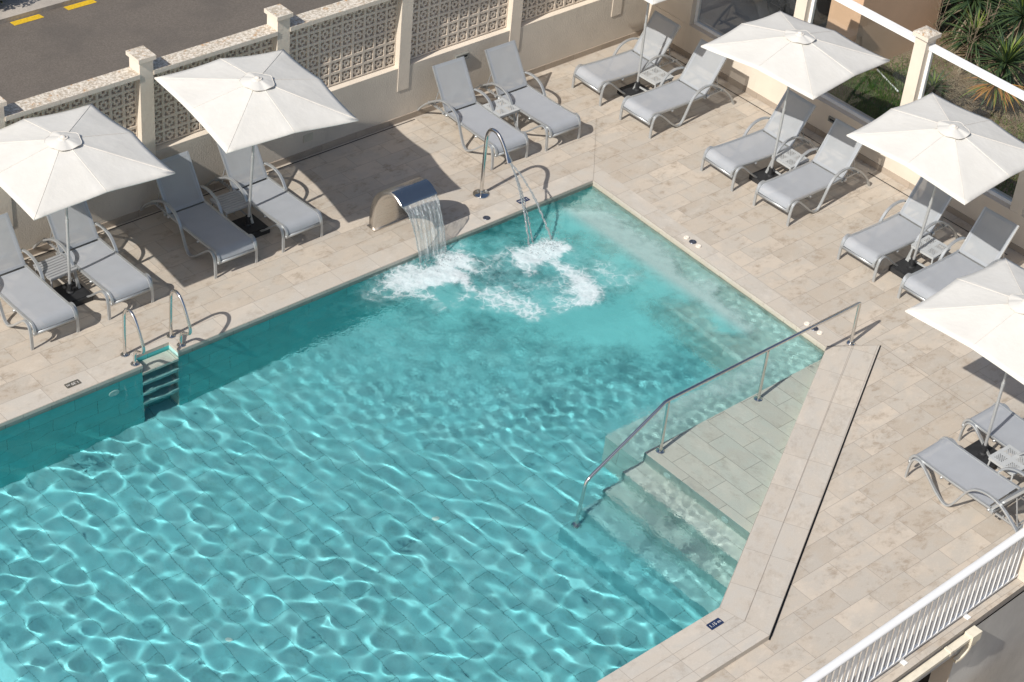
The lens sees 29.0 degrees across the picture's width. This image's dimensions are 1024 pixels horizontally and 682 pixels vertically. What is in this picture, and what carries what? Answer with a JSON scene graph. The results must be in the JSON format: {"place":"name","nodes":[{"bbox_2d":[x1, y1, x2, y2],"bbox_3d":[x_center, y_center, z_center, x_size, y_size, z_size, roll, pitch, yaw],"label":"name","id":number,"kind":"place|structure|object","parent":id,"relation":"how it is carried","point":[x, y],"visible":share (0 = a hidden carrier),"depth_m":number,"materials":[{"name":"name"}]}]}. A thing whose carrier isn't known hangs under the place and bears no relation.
{"place":"outdoors","nodes":[
{"label":"outdoors","id":0,"kind":"place"},
{"bbox_2d":[0,0,84,23],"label":"pavement","id":1,"kind":"structure","parent":0,"point":[11,10],"depth_m":30.39,"materials":[{"name":"concrete"}]},
{"bbox_2d":[0,0,342,103],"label":"road","id":2,"kind":"structure","parent":0,"point":[55,49],"depth_m":30.08,"materials":[{"name":"grey asphalt"}]},
{"bbox_2d":[10,14,42,25],"bbox_3d":[-7.405,-4.907,30.209,0.520,0.001,0.130,-25,46,-34],"label":"road dash","id":3,"kind":"object","parent":2,"relation":"on","point":[27,19],"visible":1,"depth_m":30.20,"materials":[{"name":"yellow paint"}]},
{"bbox_2d":[64,0,95,9],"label":"road dash","id":4,"kind":"object","parent":2,"relation":"on","point":[79,4],"visible":1,"depth_m":30.73,"materials":[{"name":"yellow paint"}]},
{"bbox_2d":[0,183,592,428],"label":"pool wall","id":5,"kind":"structure","parent":0,"point":[235,331],"depth_m":24.84,"materials":[{"name":"tile"}]},
{"bbox_2d":[0,185,823,681],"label":"water","id":6,"kind":"structure","parent":0,"point":[382,477],"depth_m":22.42,"materials":[{"name":"teal liquid"}]},
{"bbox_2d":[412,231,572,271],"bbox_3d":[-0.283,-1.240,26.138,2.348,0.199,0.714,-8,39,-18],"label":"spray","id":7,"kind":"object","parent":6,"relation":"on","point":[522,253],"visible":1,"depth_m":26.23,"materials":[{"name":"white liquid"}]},
{"bbox_2d":[402,194,446,261],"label":"waterfall","id":8,"kind":"structure","parent":0,"point":[431,229],"depth_m":25.84,"materials":[{"name":"white liquid"}]},
{"bbox_2d":[0,36,1023,681],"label":"pool deck","id":9,"kind":"structure","parent":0,"point":[886,542],"depth_m":25.43,"materials":[{"name":"tile"}]},
{"bbox_2d":[0,212,79,350],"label":"sun lounger","id":10,"kind":"object","parent":9,"relation":"on","point":[35,301],"visible":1,"depth_m":23.93,"materials":[{"name":"silver metal"}]},
{"bbox_2d":[33,254,77,287],"bbox_3d":[-5.646,-0.778,24.500,0.394,0.361,0.394,-27,48,-36],"label":"side table","id":11,"kind":"object","parent":9,"relation":"on","point":[53,268],"visible":0.87,"depth_m":24.38,"materials":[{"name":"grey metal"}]},
{"bbox_2d":[0,103,174,306],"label":"parasol","id":12,"kind":"object","parent":9,"relation":"on","point":[53,163],"visible":0.99,"depth_m":23.08,"materials":[{"name":"white fabric"}]},
{"bbox_2d":[33,201,153,319],"bbox_3d":[-5.242,-1.165,24.611,0.665,0.923,1.824,-26,47,-35],"label":"sun lounger","id":13,"kind":"object","parent":9,"relation":"on","point":[115,276],"visible":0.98,"depth_m":24.60,"materials":[{"name":"grey fabric"}]},
{"bbox_2d":[140,151,257,278],"bbox_3d":[-4.055,-1.703,25.490,0.665,0.923,1.824,-24,46,-34],"label":"sun lounger","id":14,"kind":"object","parent":9,"relation":"on","point":[195,214],"visible":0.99,"depth_m":25.52,"materials":[{"name":"grey fabric"}]},
{"bbox_2d":[24,119,414,260],"bbox_3d":[-4.610,-1.737,26.216,8.530,0.004,0.014,-25,46,-34],"label":"slot drain","id":15,"kind":"object","parent":9,"relation":"on","point":[230,185],"visible":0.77,"depth_m":27.29,"materials":[{"name":"black metal"}]},
{"bbox_2d":[210,190,247,216],"bbox_3d":[-3.699,-1.688,25.981,0.394,0.361,0.394,-24,46,-34],"label":"side table","id":16,"kind":"object","parent":9,"relation":"on","point":[233,201],"visible":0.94,"depth_m":25.86,"materials":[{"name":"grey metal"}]},
{"bbox_2d":[154,49,358,237],"bbox_3d":[-3.271,-2.359,25.283,1.886,2.336,1.886,-20,44,-31],"label":"parasol","id":17,"kind":"object","parent":9,"relation":"on","point":[231,104],"visible":1,"depth_m":24.56,"materials":[{"name":"white fabric"}]},
{"bbox_2d":[205,142,322,252],"bbox_3d":[-3.288,-2.057,26.068,0.665,0.923,1.824,-26,47,-35],"label":"sun lounger","id":18,"kind":"object","parent":9,"relation":"on","point":[286,210],"visible":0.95,"depth_m":26.05,"materials":[{"name":"grey fabric"}]},
{"bbox_2d":[0,0,649,257],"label":"garden wall","id":19,"kind":"structure","parent":9,"relation":"on","point":[370,63],"depth_m":27.32,"materials":[{"name":"beige paint"}]},
{"bbox_2d":[303,132,312,142],"bbox_3d":[-2.824,-2.820,27.425,0.160,0.111,0.010,-25,46,-34],"label":"cover plate","id":20,"kind":"object","parent":19,"relation":"attached to","point":[307,137],"visible":1,"depth_m":27.42,"materials":[{"name":"grey metal"}]},
{"bbox_2d":[454,51,468,58],"bbox_3d":[-0.727,-4.120,28.671,0.242,0.095,0.044,-25,46,-34],"label":"wall vent","id":21,"kind":"object","parent":19,"relation":"attached to","point":[465,54],"depth_m":28.66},
{"bbox_2d":[367,177,436,231],"bbox_3d":[-1.450,-1.770,26.067,0.617,0.760,0.674,-25,46,-34],"label":"waterfall spout","id":22,"kind":"object","parent":9,"relation":"on","point":[387,209],"visible":1,"depth_m":25.92,"materials":[{"name":"silver metal"}]},
{"bbox_2d":[417,56,528,169],"bbox_3d":[-0.551,-3.307,28.110,0.665,0.923,1.824,-23,45,-33],"label":"sun lounger","id":23,"kind":"object","parent":9,"relation":"on","point":[464,108],"visible":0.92,"depth_m":28.15,"materials":[{"name":"grey fabric"}]},
{"bbox_2d":[473,128,512,198],"bbox_3d":[-0.246,-2.363,26.724,0.236,1.119,0.640,-25,46,-34],"label":"water spout","id":24,"kind":"object","parent":9,"relation":"on","point":[481,193],"visible":1,"depth_m":26.76,"materials":[{"name":"silver metal"}]},
{"bbox_2d":[509,163,529,244],"bbox_3d":[0.103,-1.823,26.424,0.072,0.889,0.741,-15,42,-26],"label":"water jet","id":25,"kind":"object","parent":24,"relation":"attached to","point":[523,207],"visible":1,"depth_m":26.36,"materials":[{"name":"white"}]},
{"bbox_2d":[510,164,532,242],"bbox_3d":[0.127,-1.839,26.447,0.067,0.875,0.710,-20,44,-30],"label":"water jet","id":26,"kind":"object","parent":24,"relation":"attached to","point":[524,205],"visible":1,"depth_m":26.39,"materials":[{"name":"white"}]},
{"bbox_2d":[511,163,551,239],"bbox_3d":[0.255,-1.865,26.496,0.807,0.888,0.076,27,42,26],"label":"water jet","id":27,"kind":"object","parent":24,"relation":"attached to","point":[538,205],"visible":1,"depth_m":26.43,"materials":[{"name":"white"}]},
{"bbox_2d":[483,98,519,126],"bbox_3d":[-0.168,-3.216,28.505,0.394,0.359,0.394,-25,46,-34],"label":"side table","id":28,"kind":"object","parent":9,"relation":"on","point":[505,112],"visible":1,"depth_m":28.39,"materials":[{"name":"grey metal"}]},
{"bbox_2d":[476,40,580,150],"bbox_3d":[0.195,-3.620,28.631,0.665,0.923,1.824,-24,46,-34],"label":"sun lounger","id":29,"kind":"object","parent":9,"relation":"on","point":[511,85],"visible":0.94,"depth_m":28.66,"materials":[{"name":"grey fabric"}]},
{"bbox_2d":[571,10,683,105],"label":"sun lounger","id":30,"kind":"object","parent":9,"relation":"on","point":[660,35],"visible":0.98,"depth_m":29.77,"materials":[{"name":"grey fabric"}]},
{"bbox_2d":[617,0,664,97],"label":"parasol","id":31,"kind":"object","parent":9,"relation":"on","point":[628,89],"visible":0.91,"depth_m":29.56,"materials":[{"name":"white metal"}]},
{"bbox_2d":[639,66,673,90],"bbox_3d":[2.135,-3.834,29.646,0.394,0.359,0.394,-26,47,-35],"label":"side table","id":32,"kind":"object","parent":9,"relation":"on","point":[654,80],"visible":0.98,"depth_m":29.53,"materials":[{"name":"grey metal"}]},
{"bbox_2d":[619,39,734,138],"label":"sun lounger","id":33,"kind":"object","parent":9,"relation":"on","point":[697,78],"visible":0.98,"depth_m":29.16,"materials":[{"name":"grey fabric"}]},
{"bbox_2d":[418,120,976,411],"bbox_3d":[2.271,-1.049,26.296,9.625,0.052,0.442,28,42,27],"label":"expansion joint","id":34,"kind":"object","parent":9,"relation":"on","point":[883,347],"visible":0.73,"depth_m":25.07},
{"bbox_2d":[666,53,820,144],"bbox_3d":[3.556,-3.619,29.852,0.014,0.004,4.070,-25,46,-34],"label":"slot drain","id":35,"kind":"object","parent":9,"relation":"on","point":[744,99],"visible":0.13,"depth_m":29.88,"materials":[{"name":"black metal"}]},
{"bbox_2d":[700,90,817,191],"bbox_3d":[3.607,-2.913,28.163,1.824,0.923,0.665,-23,45,-33],"label":"sun lounger","id":36,"kind":"object","parent":9,"relation":"on","point":[729,158],"visible":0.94,"depth_m":28.17,"materials":[{"name":"grey fabric"}]},
{"bbox_2d":[771,148,809,174],"bbox_3d":[3.922,-2.450,28.054,0.394,0.359,0.394,-24,46,-34],"label":"side table","id":37,"kind":"object","parent":9,"relation":"on","point":[789,164],"visible":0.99,"depth_m":27.94,"materials":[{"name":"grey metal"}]},
{"bbox_2d":[701,11,889,183],"bbox_3d":[3.798,-3.246,27.442,1.887,2.336,1.885,31,43,30],"label":"parasol","id":38,"kind":"object","parent":9,"relation":"on","point":[810,60],"visible":1,"depth_m":26.68,"materials":[{"name":"white fabric"}]},
{"bbox_2d":[752,118,869,226],"bbox_3d":[4.253,-2.409,27.581,1.824,0.923,0.665,-26,47,-35],"label":"sun lounger","id":39,"kind":"object","parent":9,"relation":"on","point":[828,166],"visible":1,"depth_m":27.61,"materials":[{"name":"grey fabric"}]},
{"bbox_2d":[769,345,880,639],"bbox_3d":[3.697,1.604,22.981,0.017,0.071,5.630,16,38,13],"label":"slot drain","id":40,"kind":"object","parent":9,"relation":"on","point":[823,496],"visible":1,"depth_m":22.70,"materials":[{"name":"black metal"}]},
{"bbox_2d":[647,0,1023,255],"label":"garden wall","id":41,"kind":"structure","parent":9,"relation":"on","point":[693,31],"depth_m":28.48,"materials":[{"name":"paint"}]},
{"bbox_2d":[694,0,722,37],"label":"window frame","id":42,"kind":"structure","parent":41,"relation":"in","point":[696,20],"depth_m":30.40,"materials":[{"name":"white paint"}]},
{"bbox_2d":[828,116,834,122],"bbox_3d":[4.713,-3.200,28.866,0.029,0.075,0.245,-25,46,-34],"label":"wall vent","id":43,"kind":"object","parent":41,"relation":"attached to","point":[831,119],"depth_m":28.90,"materials":[{"name":"black metal"}]},
{"bbox_2d":[808,0,915,122],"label":"window frame","id":44,"kind":"structure","parent":41,"relation":"in","point":[851,4],"depth_m":27.91,"materials":[{"name":"white paint"}]},
{"bbox_2d":[918,44,1023,204],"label":"window frame","id":45,"kind":"structure","parent":41,"relation":"in","point":[933,48],"depth_m":26.89,"materials":[{"name":"white paint"}]},
{"bbox_2d":[837,177,957,281],"bbox_3d":[5.288,-1.609,26.661,1.824,0.923,0.665,-24,46,-34],"label":"sun lounger","id":46,"kind":"object","parent":9,"relation":"on","point":[880,240],"visible":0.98,"depth_m":26.67,"materials":[{"name":"grey fabric"}]},
{"bbox_2d":[802,527,1023,681],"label":"railing","id":47,"kind":"object","parent":9,"relation":"on","point":[895,622],"visible":1,"depth_m":20.72,"materials":[{"name":"white metal"}]},
{"bbox_2d":[907,235,950,267],"bbox_3d":[5.582,-1.123,26.519,0.394,0.359,0.394,-26,47,-36],"label":"side table","id":48,"kind":"object","parent":9,"relation":"on","point":[926,251],"visible":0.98,"depth_m":26.41,"materials":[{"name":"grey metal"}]},
{"bbox_2d":[847,92,1023,278],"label":"parasol","id":49,"kind":"object","parent":9,"relation":"on","point":[961,155],"visible":1,"depth_m":25.03,"materials":[{"name":"white fabric"}]},
{"bbox_2d":[867,172,1007,254],"bbox_3d":[5.949,-1.804,27.770,0.014,0.004,2.520,-25,46,-34],"label":"slot drain","id":50,"kind":"object","parent":9,"relation":"on","point":[908,196],"visible":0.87,"depth_m":28.10,"materials":[{"name":"black metal"}]},
{"bbox_2d":[892,586,1023,681],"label":"deck edge","id":51,"kind":"object","parent":9,"relation":"attached to","point":[962,632],"visible":1,"depth_m":21.26,"materials":[{"name":"concrete"}]},
{"bbox_2d":[897,207,1019,300],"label":"sun lounger","id":52,"kind":"object","parent":9,"relation":"on","point":[988,239],"visible":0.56,"depth_m":26.14,"materials":[{"name":"grey fabric"}]},
{"bbox_2d":[904,436,1023,532],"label":"sun lounger","id":53,"kind":"object","parent":9,"relation":"on","point":[952,461],"visible":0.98,"depth_m":22.78,"materials":[{"name":"grey fabric"}]},
{"bbox_2d":[905,258,1023,468],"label":"parasol","id":54,"kind":"object","parent":9,"relation":"on","point":[981,312],"visible":1,"depth_m":22.23,"materials":[{"name":"white fabric"}]},
{"bbox_2d":[958,402,1023,469],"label":"sun lounger","id":55,"kind":"object","parent":9,"relation":"on","point":[1008,427],"visible":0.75,"depth_m":23.55,"materials":[{"name":"grey fabric"}]},
{"bbox_2d":[987,444,1023,495],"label":"side table","id":56,"kind":"object","parent":9,"relation":"on","point":[1010,458],"visible":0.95,"depth_m":23.04,"materials":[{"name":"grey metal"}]},
{"bbox_2d":[593,184,825,371],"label":"pool wall","id":57,"kind":"structure","parent":0,"point":[700,261],"depth_m":26.36,"materials":[{"name":"tile"}]},
{"bbox_2d":[0,164,879,681],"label":"pool coping","id":58,"kind":"object","parent":57,"relation":"on","point":[786,512],"visible":0.94,"depth_m":23.44,"materials":[{"name":"stone"}]},
{"bbox_2d":[64,379,80,388],"bbox_3d":[-5.143,0.502,23.163,0.188,0.006,0.092,-25,46,-34],"label":"depth plate","id":59,"kind":"object","parent":58,"relation":"on","point":[72,383],"visible":1,"depth_m":23.16,"materials":[{"name":"white ceramic"}]},
{"bbox_2d":[120,308,144,366],"bbox_3d":[-4.474,-0.041,23.342,0.104,0.768,0.501,-25,46,-34],"label":"ladder rail","id":60,"kind":"object","parent":58,"relation":"on","point":[134,362],"visible":1,"depth_m":23.34,"materials":[{"name":"silver metal"}]},
{"bbox_2d":[167,289,191,347],"bbox_3d":[-3.985,-0.265,23.708,0.104,0.768,0.501,-25,46,-34],"label":"ladder rail","id":61,"kind":"object","parent":58,"relation":"on","point":[171,335],"visible":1,"depth_m":23.73,"materials":[{"name":"silver metal"}]},
{"bbox_2d":[516,197,529,203],"bbox_3d":[0.152,-1.930,27.132,0.188,0.006,0.092,-25,46,-34],"label":"depth plate","id":62,"kind":"object","parent":58,"relation":"on","point":[525,199],"visible":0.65,"depth_m":27.13,"materials":[{"name":"white ceramic"}]},
{"bbox_2d":[706,618,723,629],"bbox_3d":[2.143,2.984,20.871,0.188,0.006,0.092,-25,46,-34],"label":"depth plate","id":63,"kind":"object","parent":58,"relation":"on","point":[715,623],"visible":1,"depth_m":20.87,"materials":[{"name":"blue tile"}]},
{"bbox_2d":[582,302,860,490],"bbox_3d":[2.531,0.944,23.868,4.780,1.621,0.112,-25,46,-34],"label":"handrail","id":64,"kind":"object","parent":58,"relation":"on","point":[850,342],"visible":0.8,"depth_m":23.27,"materials":[{"name":"silver metal"}]},
{"bbox_2d":[593,134,859,680],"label":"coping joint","id":65,"kind":"object","parent":58,"relation":"on","point":[787,512],"visible":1,"depth_m":22.11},
{"bbox_2d":[699,0,769,33],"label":"window","id":66,"kind":"structure","parent":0,"point":[725,16],"depth_m":32.33,"materials":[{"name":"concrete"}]},
{"bbox_2d":[767,0,830,23],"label":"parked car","id":67,"kind":"object","parent":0,"point":[822,9],"visible":0.49,"depth_m":31.72,"materials":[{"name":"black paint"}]},
{"bbox_2d":[812,2,942,27],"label":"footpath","id":68,"kind":"structure","parent":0,"point":[821,25],"depth_m":32.03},
{"bbox_2d":[828,76,992,118],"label":"grass","id":69,"kind":"structure","parent":0,"point":[873,113],"depth_m":30.06,"materials":[{"name":"green plant"}]},
{"bbox_2d":[829,0,1023,196],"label":"garden soil","id":70,"kind":"structure","parent":0,"point":[942,63],"depth_m":30.90,"materials":[{"name":"brown soil"}]},
{"bbox_2d":[829,60,907,106],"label":"grass","id":71,"kind":"structure","parent":70,"relation":"on","point":[863,77],"depth_m":30.47,"materials":[{"name":"green plant"}]},
{"bbox_2d":[877,69,898,91],"bbox_3d":[5.831,-4.043,30.701,0.028,0.028,0.689,-8,39,-18],"label":"white stick","id":72,"kind":"object","parent":71,"relation":"on","point":[896,89],"visible":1,"depth_m":30.66,"materials":[{"name":"paint"}]},
{"bbox_2d":[826,0,941,58],"bbox_3d":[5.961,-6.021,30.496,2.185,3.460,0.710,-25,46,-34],"label":"garden house","id":73,"kind":"structure","parent":70,"relation":"on","point":[866,32],"depth_m":30.77,"materials":[{"name":"beige paint"}]},
{"bbox_2d":[835,54,968,104],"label":"weeds","id":74,"kind":"object","parent":70,"relation":"on","point":[897,76],"visible":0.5,"depth_m":30.84,"materials":[{"name":"green plant"}]},
{"bbox_2d":[925,68,952,99],"bbox_3d":[6.449,-3.901,30.253,0.655,0.493,0.663,-25,46,-34],"label":"yucca","id":75,"kind":"object","parent":70,"relation":"on","point":[933,81],"visible":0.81,"depth_m":30.25,"materials":[{"name":"green plant"}]},
{"bbox_2d":[928,0,950,31],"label":"dry shrub","id":76,"kind":"object","parent":70,"relation":"on","point":[941,14],"visible":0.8,"depth_m":31.23,"materials":[{"name":"green plant"}]},
{"bbox_2d":[903,70,989,116],"bbox_3d":[6.741,-3.861,30.397,1.333,0.388,1.648,-25,46,-34],"label":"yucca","id":77,"kind":"object","parent":70,"relation":"on","point":[956,91],"visible":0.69,"depth_m":30.36,"materials":[{"name":"plant"}]},
{"bbox_2d":[937,0,960,30],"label":"yucca","id":78,"kind":"object","parent":70,"relation":"on","point":[944,10],"visible":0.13,"depth_m":31.97,"materials":[{"name":"green plant"}]},
{"bbox_2d":[942,0,963,12],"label":"yucca","id":79,"kind":"object","parent":70,"relation":"on","point":[950,5],"visible":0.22,"depth_m":32.72,"materials":[{"name":"green plant"}]},
{"bbox_2d":[888,51,1023,140],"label":"weeds","id":80,"kind":"object","parent":70,"relation":"on","point":[997,106],"visible":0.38,"depth_m":30.26,"materials":[{"name":"plant"}]},
{"bbox_2d":[961,11,984,74],"bbox_3d":[7.120,-4.614,30.784,0.313,1.067,0.310,7,37,1],"label":"dry shrub","id":81,"kind":"object","parent":70,"relation":"on","point":[967,47],"visible":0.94,"depth_m":30.69,"materials":[{"name":"plant"}]},
{"bbox_2d":[939,0,1009,74],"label":"yucca","id":82,"kind":"object","parent":70,"relation":"on","point":[974,47],"visible":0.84,"depth_m":31.00,"materials":[{"name":"green plant"}]},
{"bbox_2d":[937,0,1017,47],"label":"yucca","id":83,"kind":"object","parent":70,"relation":"on","point":[973,5],"visible":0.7,"depth_m":31.48,"materials":[{"name":"green plant"}]},
{"bbox_2d":[936,0,1021,68],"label":"weeds","id":84,"kind":"object","parent":70,"relation":"on","point":[959,14],"visible":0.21,"depth_m":32.53,"materials":[{"name":"green plant"}]},
{"bbox_2d":[944,91,1023,194],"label":"weeds","id":85,"kind":"object","parent":70,"relation":"on","point":[1019,137],"visible":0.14,"depth_m":29.87,"materials":[{"name":"green plant"}]},
{"bbox_2d":[950,0,1018,39],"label":"yucca","id":86,"kind":"object","parent":70,"relation":"on","point":[1001,16],"visible":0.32,"depth_m":31.76,"materials":[{"name":"green plant"}]},
{"bbox_2d":[978,2,999,61],"bbox_3d":[7.418,-4.848,31.026,0.284,1.199,0.328,22,40,20],"label":"dry shrub","id":87,"kind":"object","parent":70,"relation":"on","point":[988,15],"visible":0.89,"depth_m":30.88,"materials":[{"name":"green plant"}]},
{"bbox_2d":[960,58,1023,111],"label":"withered yucca","id":88,"kind":"object","parent":70,"relation":"on","point":[993,92],"visible":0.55,"depth_m":29.91,"materials":[{"name":"yellow plant"}]},
{"bbox_2d":[965,24,1023,108],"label":"yucca","id":89,"kind":"object","parent":70,"relation":"on","point":[1010,52],"visible":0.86,"depth_m":30.27,"materials":[{"name":"green plant"}]},
{"bbox_2d":[982,0,1023,63],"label":"yucca","id":90,"kind":"object","parent":70,"relation":"on","point":[1019,28],"visible":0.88,"depth_m":30.95,"materials":[{"name":"green plant"}]},
{"bbox_2d":[963,591,1023,634],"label":"ground","id":91,"kind":"structure","parent":0,"point":[1000,608],"depth_m":27.27,"materials":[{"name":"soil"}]},
{"bbox_2d":[898,592,1023,681],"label":"terrace wall","id":92,"kind":"structure","parent":91,"relation":"on","point":[995,653],"depth_m":22.13,"materials":[{"name":"beige paint"}]},
{"bbox_2d":[899,625,982,681],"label":"rain gutter","id":93,"kind":"object","parent":92,"relation":"attached to","point":[970,637],"visible":1,"depth_m":21.12,"materials":[{"name":"beige metal"}]},
{"bbox_2d":[995,175,1016,197],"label":"grass","id":94,"kind":"structure","parent":0,"point":[1007,186],"depth_m":28.43,"materials":[{"name":"green plant"}]},
{"bbox_2d":[1012,525,1023,582],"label":"pillar","id":95,"kind":"structure","parent":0,"point":[1020,572],"depth_m":21.89,"materials":[{"name":"beige paint"}]},
{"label":"pool floor","id":96,"kind":"structure","parent":0,"visible":0},
{"bbox_2d":[136,345,177,360],"bbox_3d":[-4.344,0.765,24.218,0.505,1.455,0.200,-25,46,-34],"label":"ladder recess","id":97,"kind":"object","parent":96,"relation":"on","point":[157,351],"visible":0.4,"depth_m":23.90,"materials":[{"name":"tile"}]}
]}

